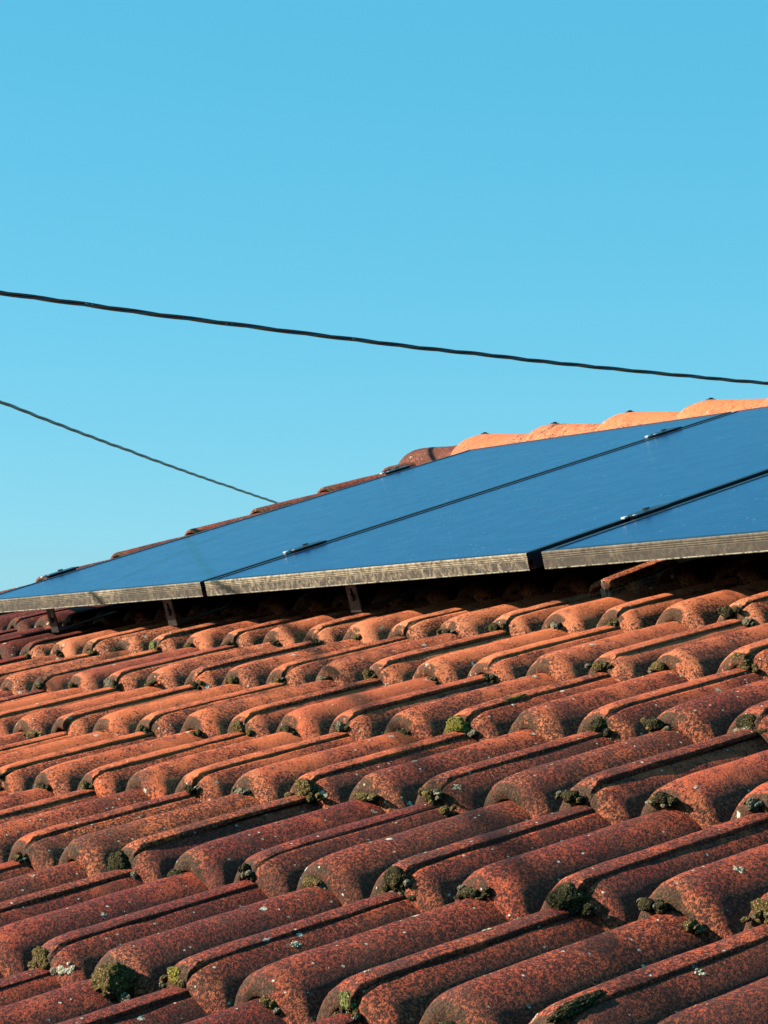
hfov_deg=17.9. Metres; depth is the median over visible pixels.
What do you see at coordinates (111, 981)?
moss clump
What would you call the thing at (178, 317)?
overhead cable
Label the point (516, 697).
moss clump
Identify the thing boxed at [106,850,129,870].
moss clump
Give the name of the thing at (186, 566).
solar panel
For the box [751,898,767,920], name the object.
moss clump
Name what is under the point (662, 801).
moss
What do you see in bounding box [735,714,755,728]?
moss clump
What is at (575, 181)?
sky
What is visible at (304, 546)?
panel clamp
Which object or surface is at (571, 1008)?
moss clump
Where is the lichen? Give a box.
[29,631,744,1022]
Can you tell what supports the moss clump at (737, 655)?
on the house
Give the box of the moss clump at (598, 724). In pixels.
[588,716,606,732]
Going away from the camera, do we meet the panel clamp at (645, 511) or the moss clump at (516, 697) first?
the moss clump at (516, 697)
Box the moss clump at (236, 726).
[230,720,244,732]
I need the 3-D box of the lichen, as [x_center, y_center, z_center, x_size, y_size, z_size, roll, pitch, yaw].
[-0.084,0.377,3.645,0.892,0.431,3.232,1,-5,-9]
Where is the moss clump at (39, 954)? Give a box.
[32,946,49,967]
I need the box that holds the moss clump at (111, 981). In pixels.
[90,961,133,1001]
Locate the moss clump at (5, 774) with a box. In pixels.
[0,765,28,778]
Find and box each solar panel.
[0,412,730,612]
[204,406,767,595]
[541,473,767,568]
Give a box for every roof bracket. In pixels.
[46,609,118,632]
[162,599,238,625]
[345,584,425,612]
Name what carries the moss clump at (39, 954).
on the house
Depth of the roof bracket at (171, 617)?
5.26 m
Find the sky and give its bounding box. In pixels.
[0,0,767,590]
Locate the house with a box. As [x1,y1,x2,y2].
[0,398,767,1023]
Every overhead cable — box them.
[0,290,767,384]
[0,400,278,502]
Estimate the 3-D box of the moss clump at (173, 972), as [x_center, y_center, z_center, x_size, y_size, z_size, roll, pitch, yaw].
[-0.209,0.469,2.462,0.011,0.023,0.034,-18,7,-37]
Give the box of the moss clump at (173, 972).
[167,966,179,984]
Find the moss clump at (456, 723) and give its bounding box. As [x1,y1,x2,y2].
[445,715,469,732]
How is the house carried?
on the ground
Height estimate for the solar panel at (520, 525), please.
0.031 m
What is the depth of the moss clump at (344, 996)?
2.22 m
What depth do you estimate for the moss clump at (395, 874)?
2.61 m
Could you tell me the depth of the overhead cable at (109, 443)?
10.68 m
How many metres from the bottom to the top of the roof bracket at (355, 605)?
0.063 m
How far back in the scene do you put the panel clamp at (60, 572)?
6.06 m
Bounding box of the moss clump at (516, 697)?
[505,693,525,703]
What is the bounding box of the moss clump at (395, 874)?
[383,865,408,892]
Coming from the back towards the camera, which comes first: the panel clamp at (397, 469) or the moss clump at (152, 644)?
the panel clamp at (397, 469)
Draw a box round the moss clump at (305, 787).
[295,778,315,796]
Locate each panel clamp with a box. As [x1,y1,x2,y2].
[40,566,78,578]
[283,540,326,553]
[380,464,412,474]
[621,504,670,520]
[645,426,681,437]
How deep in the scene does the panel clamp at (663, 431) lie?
5.85 m
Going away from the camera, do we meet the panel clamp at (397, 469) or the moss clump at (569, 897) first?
the moss clump at (569, 897)
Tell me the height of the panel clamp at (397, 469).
0.038 m
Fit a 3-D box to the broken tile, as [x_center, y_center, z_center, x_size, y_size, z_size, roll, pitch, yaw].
[0.441,0.122,4.274,0.186,0.055,0.061,-18,7,-37]
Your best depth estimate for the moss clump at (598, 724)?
3.17 m
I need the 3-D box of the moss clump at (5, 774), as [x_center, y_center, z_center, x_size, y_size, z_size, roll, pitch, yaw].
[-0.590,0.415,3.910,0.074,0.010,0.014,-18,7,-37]
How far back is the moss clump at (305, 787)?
3.22 m
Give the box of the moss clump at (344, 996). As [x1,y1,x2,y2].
[339,990,356,1013]
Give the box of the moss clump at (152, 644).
[149,641,156,649]
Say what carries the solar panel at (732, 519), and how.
attached to the mounting rail
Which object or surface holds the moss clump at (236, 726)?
on the house
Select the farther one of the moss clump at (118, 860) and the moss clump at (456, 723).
the moss clump at (456, 723)
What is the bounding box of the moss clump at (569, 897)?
[545,882,588,916]
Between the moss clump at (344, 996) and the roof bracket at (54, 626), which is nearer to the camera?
the moss clump at (344, 996)
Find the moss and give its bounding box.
[0,605,767,1023]
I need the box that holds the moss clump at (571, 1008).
[546,989,605,1022]
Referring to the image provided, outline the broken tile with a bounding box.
[589,559,677,597]
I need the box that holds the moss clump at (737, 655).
[730,652,752,668]

